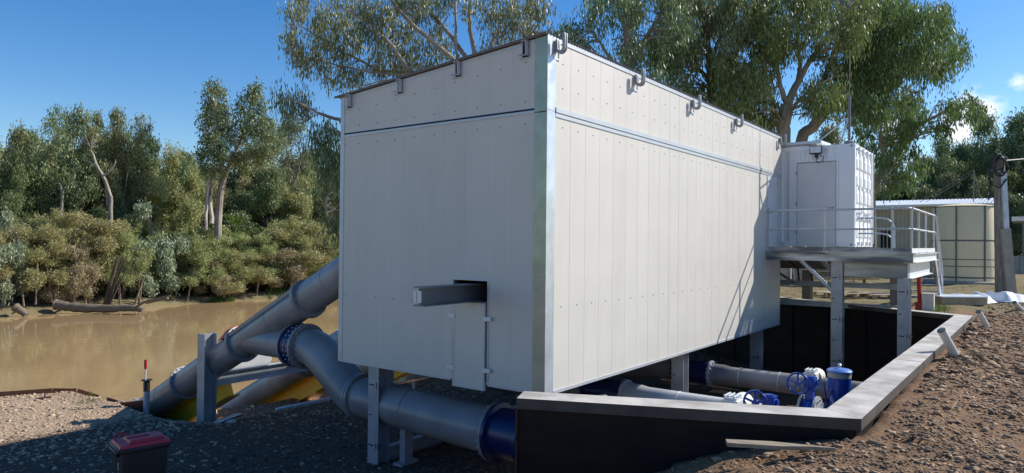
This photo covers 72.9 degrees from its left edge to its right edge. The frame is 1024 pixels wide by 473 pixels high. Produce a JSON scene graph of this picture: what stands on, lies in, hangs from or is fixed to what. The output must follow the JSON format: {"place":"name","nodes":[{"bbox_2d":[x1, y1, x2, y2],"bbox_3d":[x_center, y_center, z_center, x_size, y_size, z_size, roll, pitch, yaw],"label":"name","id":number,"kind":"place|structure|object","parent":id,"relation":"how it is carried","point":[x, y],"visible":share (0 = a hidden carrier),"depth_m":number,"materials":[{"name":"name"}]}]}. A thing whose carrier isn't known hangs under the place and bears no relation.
{"place":"outdoors","nodes":[
{"label":"outdoors","id":0,"kind":"place"},
{"bbox_2d":[0,299,405,403],"bbox_3d":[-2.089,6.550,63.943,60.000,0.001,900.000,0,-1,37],"label":"river","id":1,"kind":"structure","parent":0,"point":[104,355],"depth_m":39.48,"materials":[{"name":"liquid"}]},
{"bbox_2d":[277,135,306,189],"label":"dead tree","id":2,"kind":"object","parent":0,"point":[298,171],"visible":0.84,"depth_m":85.96,"materials":[{"name":"grey wood"}]},
{"bbox_2d":[0,254,1023,472],"bbox_3d":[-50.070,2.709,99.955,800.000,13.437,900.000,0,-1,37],"label":"ground","id":3,"kind":"structure","parent":0,"point":[887,417],"depth_m":12.32,"materials":[{"name":"soil"}]},
{"bbox_2d":[0,227,15,283],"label":"shrub","id":4,"kind":"object","parent":3,"relation":"on","point":[4,236],"visible":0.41,"depth_m":53.63,"materials":[{"name":"green plant"}]},
{"bbox_2d":[0,206,30,307],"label":"shrub","id":5,"kind":"object","parent":3,"relation":"on","point":[15,256],"visible":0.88,"depth_m":53.92,"materials":[{"name":"green plant"}]},
{"bbox_2d":[0,146,32,217],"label":"gum tree","id":6,"kind":"object","parent":3,"relation":"on","point":[10,165],"visible":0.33,"depth_m":60.10,"materials":[{"name":"green plant"}]},
{"bbox_2d":[0,163,40,244],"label":"gum tree","id":7,"kind":"object","parent":3,"relation":"on","point":[14,203],"visible":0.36,"depth_m":59.25,"materials":[{"name":"green plant"}]},
{"bbox_2d":[0,220,49,298],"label":"shrub","id":8,"kind":"object","parent":3,"relation":"on","point":[33,240],"visible":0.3,"depth_m":56.85,"materials":[{"name":"green plant"}]},
{"bbox_2d":[0,118,61,242],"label":"gum tree","id":9,"kind":"object","parent":3,"relation":"on","point":[19,138],"visible":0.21,"depth_m":62.05,"materials":[{"name":"green plant"}]},
{"bbox_2d":[20,126,43,166],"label":"gum tree","id":10,"kind":"object","parent":3,"relation":"on","point":[32,134],"visible":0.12,"depth_m":83.44,"materials":[{"name":"green plant"}]},
{"bbox_2d":[2,221,75,304],"bbox_3d":[-38.763,2.318,56.575,6.409,7.353,6.821,0,-1,34],"label":"shrub","id":11,"kind":"object","parent":3,"relation":"on","point":[53,242],"visible":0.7,"depth_m":55.79,"materials":[{"name":"green plant"}]},
{"bbox_2d":[0,388,98,396],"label":"bank edging","id":12,"kind":"object","parent":3,"relation":"on","point":[26,392],"visible":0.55,"depth_m":16.52,"materials":[{"name":"metal"}]},
{"bbox_2d":[17,207,87,286],"bbox_3d":[-39.444,1.542,59.048,6.230,8.489,5.785,1,-1,-22],"label":"shrub","id":13,"kind":"object","parent":3,"relation":"on","point":[43,221],"visible":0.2,"depth_m":58.72,"materials":[{"name":"green plant"}]},
{"bbox_2d":[37,160,83,226],"bbox_3d":[-40.252,-1.042,61.712,3.658,11.576,1.341,1,-1,-11],"label":"forked gum","id":14,"kind":"object","parent":3,"relation":"on","point":[62,197],"visible":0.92,"depth_m":61.90,"materials":[{"name":"grey plant"}]},
{"bbox_2d":[24,100,105,216],"bbox_3d":[-41.053,-3.891,64.188,6.325,17.941,8.048,1,-1,-18],"label":"gum tree","id":15,"kind":"object","parent":3,"relation":"on","point":[59,144],"visible":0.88,"depth_m":63.10,"materials":[{"name":"green plant"}]},
{"bbox_2d":[34,240,106,302],"bbox_3d":[-36.910,3.205,57.711,5.044,5.883,4.853,0,-1,39],"label":"shrub","id":16,"kind":"object","parent":3,"relation":"on","point":[69,289],"visible":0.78,"depth_m":57.10,"materials":[{"name":"green plant"}]},
{"bbox_2d":[73,125,115,289],"bbox_3d":[-39.106,-2.818,65.060,5.382,15.775,2.554,0,-1,13],"label":"leaning gum","id":17,"kind":"object","parent":3,"relation":"on","point":[110,198],"visible":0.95,"depth_m":63.97,"materials":[{"name":"beige plant"}]},
{"bbox_2d":[52,206,138,297],"bbox_3d":[-36.767,1.662,60.820,8.308,8.547,7.806,0,-1,41],"label":"shrub","id":18,"kind":"object","parent":3,"relation":"on","point":[101,243],"visible":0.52,"depth_m":59.32,"materials":[{"name":"green plant"}]},
{"bbox_2d":[74,109,137,211],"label":"gum tree","id":19,"kind":"object","parent":3,"relation":"on","point":[116,147],"visible":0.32,"depth_m":67.12,"materials":[{"name":"green plant"}]},
{"bbox_2d":[81,181,131,286],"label":"gum tree","id":20,"kind":"object","parent":3,"relation":"on","point":[97,212],"visible":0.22,"depth_m":65.70,"materials":[{"name":"green plant"}]},
{"bbox_2d":[52,295,169,312],"bbox_3d":[-31.951,5.416,55.592,9.297,1.528,0.895,1,-1,-1],"label":"fallen log","id":21,"kind":"object","parent":3,"relation":"on","point":[58,305],"visible":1,"depth_m":55.24,"materials":[{"name":"wood"}]},
{"bbox_2d":[78,105,155,213],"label":"gum tree","id":22,"kind":"object","parent":3,"relation":"on","point":[130,154],"visible":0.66,"depth_m":67.34,"materials":[{"name":"green plant"}]},
{"bbox_2d":[103,256,132,304],"bbox_3d":[-33.536,3.980,59.135,2.826,4.714,0.742,0,-1,9],"label":"trunk","id":23,"kind":"object","parent":3,"relation":"on","point":[108,299],"visible":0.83,"depth_m":59.01,"materials":[{"name":"brown plant"}]},
{"bbox_2d":[107,397,142,411],"bbox_3d":[-8.936,4.032,15.981,1.349,0.650,0.080,0,-1,26],"label":"sheet pile","id":24,"kind":"object","parent":3,"relation":"on","point":[136,405],"visible":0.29,"depth_m":15.84,"materials":[{"name":"metal"}]},
{"bbox_2d":[93,223,157,298],"bbox_3d":[-34.545,2.403,61.863,6.022,7.386,5.592,0,-1,23],"label":"shrub","id":25,"kind":"object","parent":3,"relation":"on","point":[125,238],"visible":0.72,"depth_m":61.09,"materials":[{"name":"green plant"}]},
{"bbox_2d":[105,209,166,290],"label":"shrub","id":26,"kind":"object","parent":3,"relation":"on","point":[143,229],"visible":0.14,"depth_m":65.11,"materials":[{"name":"green plant"}]},
{"bbox_2d":[109,431,174,472],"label":"wheelie bin","id":27,"kind":"object","parent":3,"relation":"on","point":[145,452],"visible":1,"depth_m":9.04,"materials":[{"name":"plastic"}]},
{"bbox_2d":[5,284,288,302],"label":"bank grass","id":28,"kind":"structure","parent":3,"relation":"on","point":[276,290],"depth_m":68.11,"materials":[{"name":"plant"}]},
{"bbox_2d":[141,359,152,414],"bbox_3d":[-8.124,3.548,15.402,0.230,1.623,0.230,0,-1,37],"label":"monitoring bore","id":29,"kind":"object","parent":3,"relation":"on","point":[146,395],"visible":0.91,"depth_m":15.36,"materials":[{"name":"paint"}]},
{"bbox_2d":[118,122,190,228],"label":"gum tree","id":30,"kind":"object","parent":3,"relation":"on","point":[154,149],"visible":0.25,"depth_m":73.32,"materials":[{"name":"green plant"}]},
{"bbox_2d":[140,194,169,231],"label":"fan palm","id":31,"kind":"object","parent":3,"relation":"on","point":[154,198],"visible":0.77,"depth_m":66.92,"materials":[{"name":"green plant"}]},
{"bbox_2d":[121,198,191,296],"bbox_3d":[-33.327,1.222,64.268,5.829,9.862,5.465,0,-1,12],"label":"shrub","id":32,"kind":"object","parent":3,"relation":"on","point":[166,248],"visible":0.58,"depth_m":63.83,"materials":[{"name":"green plant"}]},
{"bbox_2d":[123,170,204,249],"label":"gum tree","id":33,"kind":"object","parent":3,"relation":"on","point":[159,187],"visible":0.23,"depth_m":69.68,"materials":[{"name":"green plant"}]},
{"bbox_2d":[138,138,203,234],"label":"gum tree","id":34,"kind":"object","parent":3,"relation":"on","point":[191,184],"visible":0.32,"depth_m":73.59,"materials":[{"name":"green plant"}]},
{"bbox_2d":[151,230,207,292],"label":"shrub","id":35,"kind":"object","parent":3,"relation":"on","point":[171,238],"visible":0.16,"depth_m":66.53,"materials":[{"name":"green plant"}]},
{"bbox_2d":[159,234,235,295],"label":"shrub","id":36,"kind":"object","parent":3,"relation":"on","point":[201,256],"visible":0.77,"depth_m":65.98,"materials":[{"name":"green plant"}]},
{"bbox_2d":[176,161,223,235],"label":"gum tree","id":37,"kind":"object","parent":3,"relation":"on","point":[203,190],"visible":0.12,"depth_m":81.97,"materials":[{"name":"green plant"}]},
{"bbox_2d":[179,177,233,232],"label":"gum tree","id":38,"kind":"object","parent":3,"relation":"on","point":[211,227],"visible":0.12,"depth_m":82.63,"materials":[{"name":"green plant"}]},
{"bbox_2d":[185,225,237,288],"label":"shrub","id":39,"kind":"object","parent":3,"relation":"on","point":[205,233],"visible":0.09,"depth_m":70.42,"materials":[{"name":"green plant"}]},
{"bbox_2d":[194,168,241,213],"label":"gum tree","id":40,"kind":"object","parent":3,"relation":"on","point":[227,207],"visible":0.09,"depth_m":88.40,"materials":[{"name":"green plant"}]},
{"bbox_2d":[191,260,245,296],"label":"shrub","id":41,"kind":"object","parent":3,"relation":"on","point":[218,289],"visible":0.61,"depth_m":67.04,"materials":[{"name":"green plant"}]},
{"bbox_2d":[188,232,256,280],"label":"shrub","id":42,"kind":"object","parent":3,"relation":"on","point":[226,240],"visible":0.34,"depth_m":69.29,"materials":[{"name":"green plant"}]},
{"bbox_2d":[222,214,246,236],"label":"fan palm","id":43,"kind":"object","parent":3,"relation":"on","point":[238,220],"visible":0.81,"depth_m":73.61,"materials":[{"name":"green plant"}]},
{"bbox_2d":[190,75,282,291],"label":"tall gum","id":44,"kind":"object","parent":3,"relation":"on","point":[214,112],"visible":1,"depth_m":69.29,"materials":[{"name":"green plant"}]},
{"bbox_2d":[187,142,289,211],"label":"gum tree","id":45,"kind":"object","parent":3,"relation":"on","point":[236,173],"visible":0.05,"depth_m":89.34,"materials":[{"name":"green plant"}]},
{"bbox_2d":[206,246,277,293],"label":"shrub","id":46,"kind":"object","parent":3,"relation":"on","point":[263,276],"visible":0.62,"depth_m":69.64,"materials":[{"name":"green plant"}]},
{"bbox_2d":[224,174,269,230],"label":"gum tree","id":47,"kind":"object","parent":3,"relation":"on","point":[244,185],"visible":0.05,"depth_m":86.71,"materials":[{"name":"green plant"}]},
{"bbox_2d":[222,184,275,244],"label":"shrub","id":48,"kind":"object","parent":3,"relation":"on","point":[251,189],"visible":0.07,"depth_m":84.84,"materials":[{"name":"green plant"}]},
{"bbox_2d":[0,382,515,472],"bbox_3d":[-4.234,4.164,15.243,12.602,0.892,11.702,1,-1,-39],"label":"pale gravel","id":49,"kind":"structure","parent":3,"relation":"on","point":[170,424],"depth_m":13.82,"materials":[{"name":"grey gravel"}]},
{"bbox_2d":[231,231,285,290],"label":"shrub","id":50,"kind":"object","parent":3,"relation":"on","point":[269,245],"visible":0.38,"depth_m":72.35,"materials":[{"name":"green plant"}]},
{"bbox_2d":[222,160,316,248],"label":"gum tree","id":51,"kind":"object","parent":3,"relation":"on","point":[268,197],"visible":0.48,"depth_m":80.34,"materials":[{"name":"green plant"}]},
{"bbox_2d":[237,114,321,186],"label":"gum tree","id":52,"kind":"object","parent":3,"relation":"on","point":[288,143],"visible":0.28,"depth_m":94.62,"materials":[{"name":"green plant"}]},
{"bbox_2d":[248,181,313,226],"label":"gum tree","id":53,"kind":"object","parent":3,"relation":"on","point":[305,210],"visible":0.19,"depth_m":82.79,"materials":[{"name":"green plant"}]},
{"bbox_2d":[254,247,308,290],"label":"shrub","id":54,"kind":"object","parent":3,"relation":"on","point":[297,268],"visible":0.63,"depth_m":72.92,"materials":[{"name":"green plant"}]},
{"bbox_2d":[250,214,326,285],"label":"shrub","id":55,"kind":"object","parent":3,"relation":"on","point":[301,239],"visible":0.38,"depth_m":76.13,"materials":[{"name":"green plant"}]},
{"bbox_2d":[255,219,333,281],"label":"shrub","id":56,"kind":"object","parent":3,"relation":"on","point":[311,255],"visible":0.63,"depth_m":74.66,"materials":[{"name":"green plant"}]},
{"bbox_2d":[197,332,393,421],"bbox_3d":[-3.522,3.082,18.576,0.400,1.940,10.185,0,-1,37],"label":"support frame","id":57,"kind":"object","parent":3,"relation":"on","point":[208,382],"visible":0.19,"depth_m":14.72,"materials":[{"name":"grey metal"}]},
{"bbox_2d":[138,256,338,421],"bbox_3d":[-7.274,3.413,16.196,12.227,6.421,1.655,0,-1,37],"label":"inclined pump tube","id":58,"kind":"object","parent":57,"relation":"on","point":[250,342],"visible":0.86,"depth_m":13.94,"materials":[{"name":"paint"}]},
{"bbox_2d":[219,329,337,407],"bbox_3d":[-5.325,3.454,18.796,12.227,6.421,1.655,0,-1,37],"label":"inclined pump tube","id":59,"kind":"object","parent":57,"relation":"on","point":[303,385],"visible":0.09,"depth_m":18.94,"materials":[{"name":"paint"}]},
{"bbox_2d":[272,157,324,223],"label":"gum tree","id":60,"kind":"object","parent":3,"relation":"on","point":[314,212],"visible":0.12,"depth_m":87.24,"materials":[{"name":"green plant"}]},
{"bbox_2d":[265,171,334,234],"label":"gum tree","id":61,"kind":"object","parent":3,"relation":"on","point":[297,198],"visible":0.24,"depth_m":85.48,"materials":[{"name":"green plant"}]},
{"bbox_2d":[265,75,340,254],"bbox_3d":[-5.492,-0.549,24.811,7.393,11.232,3.145,0,-1,17],"label":"drooping gum","id":62,"kind":"object","parent":3,"relation":"on","point":[329,161],"visible":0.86,"depth_m":24.92,"materials":[{"name":"green plant"}]},
{"bbox_2d":[275,397,331,410],"bbox_3d":[-4.960,4.008,16.598,1.381,0.169,0.120,1,-1,-35],"label":"edge rail","id":63,"kind":"object","parent":3,"relation":"on","point":[305,403],"visible":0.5,"depth_m":16.56,"materials":[{"name":"grey metal"}]},
{"bbox_2d":[275,323,515,467],"bbox_3d":[-0.229,2.715,10.375,9.898,2.110,0.880,0,-1,37],"label":"discharge pipe","id":64,"kind":"object","parent":3,"relation":"on","point":[486,432],"visible":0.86,"depth_m":11.26,"materials":[{"name":"metal"}]},
{"bbox_2d":[277,0,561,99],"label":"river gum","id":65,"kind":"object","parent":3,"relation":"on","point":[407,65],"visible":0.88,"depth_m":25.58,"materials":[{"name":"green plant"}]},
{"bbox_2d":[334,31,786,464],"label":"pump house","id":66,"kind":"structure","parent":3,"relation":"on","point":[547,211],"depth_m":10.90,"materials":[{"name":"paint"}]},
{"bbox_2d":[766,172,777,252],"bbox_3d":[6.638,-0.591,17.604,0.110,2.020,0.920,0,-1,37],"label":"door","id":67,"kind":"structure","parent":66,"relation":"in","point":[772,182],"depth_m":17.63,"materials":[{"name":"paint"}]},
{"bbox_2d":[486,378,761,407],"bbox_3d":[1.720,2.757,12.976,9.898,2.110,0.860,0,-1,37],"label":"discharge pipe","id":68,"kind":"object","parent":3,"relation":"on","point":[618,388],"visible":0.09,"depth_m":12.50,"materials":[{"name":"metal"}]},
{"bbox_2d":[553,0,710,93],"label":"dark gum","id":69,"kind":"object","parent":3,"relation":"on","point":[633,55],"visible":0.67,"depth_m":25.75,"materials":[{"name":"green plant"}]},
{"bbox_2d":[648,0,785,121],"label":"broad gum","id":70,"kind":"object","parent":3,"relation":"on","point":[722,17],"visible":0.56,"depth_m":27.43,"materials":[{"name":"green plant"}]},
{"bbox_2d":[614,353,861,399],"bbox_3d":[3.638,2.798,15.537,9.898,2.110,0.860,0,-1,37],"label":"discharge pipe","id":71,"kind":"object","parent":3,"relation":"on","point":[711,373],"visible":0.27,"depth_m":14.63,"materials":[{"name":"metal"}]},
{"bbox_2d":[786,372,823,407],"bbox_3d":[4.620,2.668,10.929,0.451,1.106,0.720,0,-1,37],"label":"handwheel valve","id":72,"kind":"object","parent":71,"relation":"attached to","point":[807,398],"visible":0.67,"depth_m":10.80,"materials":[{"name":"paint"}]},
{"bbox_2d":[823,363,852,408],"bbox_3d":[5.206,2.426,10.354,1.004,0.970,0.485,0,-1,37],"label":"air valve","id":73,"kind":"object","parent":71,"relation":"attached to","point":[839,382],"visible":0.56,"depth_m":10.47,"materials":[{"name":"paint"}]},
{"bbox_2d":[515,297,972,472],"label":"retaining wall","id":74,"kind":"structure","parent":3,"relation":"on","point":[566,433],"depth_m":6.84,"materials":[{"name":"concrete"}]},
{"bbox_2d":[725,439,835,451],"bbox_3d":[2.293,1.793,5.933,0.886,0.035,0.141,0,-1,11],"label":"timber plank","id":75,"kind":"object","parent":3,"relation":"on","point":[771,445],"visible":1,"depth_m":5.90,"materials":[{"name":"beige wood"}]},
{"bbox_2d":[706,0,887,285],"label":"forked river gum","id":76,"kind":"object","parent":3,"relation":"on","point":[801,21],"visible":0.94,"depth_m":26.79,"materials":[{"name":"green plant"}]},
{"bbox_2d":[813,121,847,144],"bbox_3d":[28.023,-3.899,63.520,7.320,14.062,10.246,1,-1,1],"label":"gum tree","id":77,"kind":"object","parent":3,"relation":"on","point":[835,137],"visible":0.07,"depth_m":63.14,"materials":[{"name":"green plant"}]},
{"bbox_2d":[658,292,1023,472],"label":"loose stone","id":78,"kind":"object","parent":3,"relation":"on","point":[982,339],"visible":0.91,"depth_m":6.81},
{"bbox_2d":[813,291,869,297],"bbox_3d":[10.700,1.888,22.601,1.200,0.149,1.254,1,-1,-23],"label":"pallet","id":79,"kind":"object","parent":3,"relation":"on","point":[852,294],"visible":0.55,"depth_m":22.34,"materials":[{"name":"wood"}]},
{"bbox_2d":[813,270,883,282],"bbox_3d":[13.522,1.562,28.315,3.595,1.042,0.853,1,-1,-12],"label":"board stack","id":80,"kind":"object","parent":3,"relation":"on","point":[823,272],"visible":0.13,"depth_m":28.03,"materials":[{"name":"wood"}]},
{"bbox_2d":[766,207,942,367],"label":"access platform","id":81,"kind":"structure","parent":3,"relation":"on","point":[901,268],"depth_m":16.55,"materials":[{"name":"metal"}]},
{"bbox_2d":[780,50,873,246],"bbox_3d":[6.940,-2.235,20.177,6.120,5.020,2.692,0,-1,37],"label":"shipping container","id":82,"kind":"object","parent":81,"relation":"on","point":[819,174],"visible":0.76,"depth_m":17.97,"materials":[{"name":"white metal"}]},
{"bbox_2d":[795,159,838,245],"bbox_3d":[7.881,-0.871,17.952,1.050,2.230,0.141,0,-1,37],"label":"side door","id":83,"kind":"structure","parent":82,"relation":"in","point":[816,184],"depth_m":17.95,"materials":[{"name":"paint"}]},
{"bbox_2d":[856,146,864,245],"bbox_3d":[9.022,-1.040,17.965,0.130,2.550,1.095,0,-1,37],"label":"end door","id":84,"kind":"structure","parent":82,"relation":"in","point":[860,189],"depth_m":17.86,"materials":[{"name":"white paint"}]},
{"bbox_2d":[864,151,872,245],"bbox_3d":[9.679,-1.026,18.842,0.130,2.550,1.095,0,-1,37],"label":"end door","id":85,"kind":"structure","parent":82,"relation":"in","point":[868,159],"depth_m":18.72,"materials":[{"name":"white paint"}]},
{"bbox_2d":[793,0,976,280],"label":"leaning river gum","id":86,"kind":"object","parent":3,"relation":"on","point":[905,26],"visible":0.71,"depth_m":29.69,"materials":[{"name":"green plant"}]},
{"bbox_2d":[792,198,993,275],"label":"shed","id":87,"kind":"structure","parent":3,"relation":"on","point":[901,218],"depth_m":40.47,"materials":[{"name":"metal"}]},
{"bbox_2d":[844,81,991,247],"bbox_3d":[22.378,-2.998,37.732,9.834,11.437,7.126,1,-1,4],"label":"gum","id":88,"kind":"object","parent":3,"relation":"on","point":[904,134],"visible":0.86,"depth_m":36.26,"materials":[{"name":"green plant"}]},
{"bbox_2d":[922,293,934,310],"bbox_3d":[10.820,1.747,18.002,0.280,0.540,0.280,0,-1,37],"label":"white box","id":89,"kind":"object","parent":3,"relation":"on","point":[928,300],"visible":0.82,"depth_m":17.90,"materials":[{"name":"plastic"}]},
{"bbox_2d":[912,168,983,199],"bbox_3d":[37.329,-1.444,57.913,7.175,8.833,5.126,1,-1,-28],"label":"gum tree","id":90,"kind":"object","parent":3,"relation":"on","point":[945,179],"visible":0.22,"depth_m":58.04,"materials":[{"name":"green plant"}]},
{"bbox_2d":[937,328,958,356],"bbox_3d":[6.526,1.647,10.306,0.542,0.603,0.120,1,-1,-26],"label":"pipe stub","id":91,"kind":"object","parent":3,"relation":"on","point":[947,341],"visible":0.67,"depth_m":10.24,"materials":[{"name":"white plastic"}]},
{"bbox_2d":[910,134,995,199],"bbox_3d":[39.077,-3.294,62.212,6.332,12.945,6.538,1,-1,-20],"label":"gum tree","id":92,"kind":"object","parent":3,"relation":"on","point":[943,152],"visible":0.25,"depth_m":60.92,"materials":[{"name":"green plant"}]},
{"bbox_2d":[922,203,994,284],"bbox_3d":[20.912,0.391,32.015,3.340,3.813,3.340,0,-1,37],"label":"water tank","id":93,"kind":"object","parent":3,"relation":"on","point":[966,234],"visible":0.74,"depth_m":30.92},
{"bbox_2d":[935,294,987,304],"bbox_3d":[12.796,1.825,20.040,1.297,0.240,0.950,1,-1,0],"label":"timber bundle","id":94,"kind":"object","parent":3,"relation":"on","point":[951,299],"visible":0.79,"depth_m":19.59,"materials":[{"name":"white wood"}]},
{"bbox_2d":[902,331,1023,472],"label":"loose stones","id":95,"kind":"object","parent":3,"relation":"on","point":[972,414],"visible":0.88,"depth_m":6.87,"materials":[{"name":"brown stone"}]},
{"bbox_2d":[918,143,1013,197],"bbox_3d":[41.685,-2.881,64.594,7.543,11.959,7.305,1,-1,-13],"label":"gum tree","id":96,"kind":"object","parent":3,"relation":"on","point":[963,161],"visible":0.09,"depth_m":64.33,"materials":[{"name":"green plant"}]},
{"bbox_2d":[952,106,1014,194],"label":"gum tree","id":97,"kind":"object","parent":3,"relation":"on","point":[987,128],"visible":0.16,"depth_m":65.42,"materials":[{"name":"green plant"}]},
{"bbox_2d":[960,141,1023,238],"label":"tree","id":98,"kind":"object","parent":3,"relation":"on","point":[985,152],"visible":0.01,"depth_m":64.81,"materials":[{"name":"green plant"}]},
{"bbox_2d":[961,166,1023,216],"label":"gum tree","id":99,"kind":"object","parent":3,"relation":"on","point":[1012,177],"visible":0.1,"depth_m":57.49,"materials":[{"name":"green plant"}]},
{"bbox_2d":[985,291,1023,301],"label":"plastic sheet","id":100,"kind":"object","parent":3,"relation":"on","point":[1005,296],"visible":0.91,"depth_m":21.34,"materials":[{"name":"white plastic"}]},
{"bbox_2d":[987,153,1023,292],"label":"power pole","id":101,"kind":"object","parent":3,"relation":"on","point":[1004,270],"visible":0.99,"depth_m":24.50,"materials":[{"name":"wood"}]},
{"bbox_2d":[992,131,1023,211],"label":"gum tree","id":102,"kind":"object","parent":3,"relation":"on","point":[1019,165],"visible":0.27,"depth_m":60.52,"materials":[{"name":"green plant"}]},
{"bbox_2d":[995,106,1023,194],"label":"gum tree","id":103,"kind":"object","parent":3,"relation":"on","point":[1015,123],"visible":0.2,"depth_m":61.30,"materials":[{"name":"green plant"}]},
{"bbox_2d":[1008,191,1023,254],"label":"gum tree","id":104,"kind":"object","parent":3,"relation":"on","point":[1016,201],"visible":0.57,"depth_m":54.16,"materials":[{"name":"green plant"}]},
{"bbox_3d":[3.106,3.189,10.056,4.175,1.220,0.580,0,-1,37],"label":"bypass pipe","id":105,"kind":"object","parent":3,"relation":"on","visible":0},
{"bbox_2d":[721,392,752,403],"bbox_3d":[3.306,2.537,10.141,0.301,0.509,0.620,0,-1,37],"label":"valve actuator","id":106,"kind":"object","parent":105,"relation":"attached to","point":[729,397],"visible":0.46,"depth_m":9.98,"materials":[{"name":"white metal"}]},
{"bbox_2d":[743,390,778,405],"bbox_3d":[3.541,2.645,9.739,0.451,1.031,0.580,0,-1,37],"label":"handwheel valve","id":107,"kind":"object","parent":105,"relation":"attached to","point":[770,399],"visible":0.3,"depth_m":9.61,"materials":[{"name":"paint"}]},
{"bbox_2d":[0,0,1023,191],"label":"sky","id":108,"kind":"structure","parent":0,"point":[151,57],"materials":[{"name":"blue"}]},
{"bbox_2d":[689,276,1023,366],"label":"dry grass","id":109,"kind":"structure","parent":0,"point":[868,278],"depth_m":26.87,"materials":[{"name":"brown plant"}]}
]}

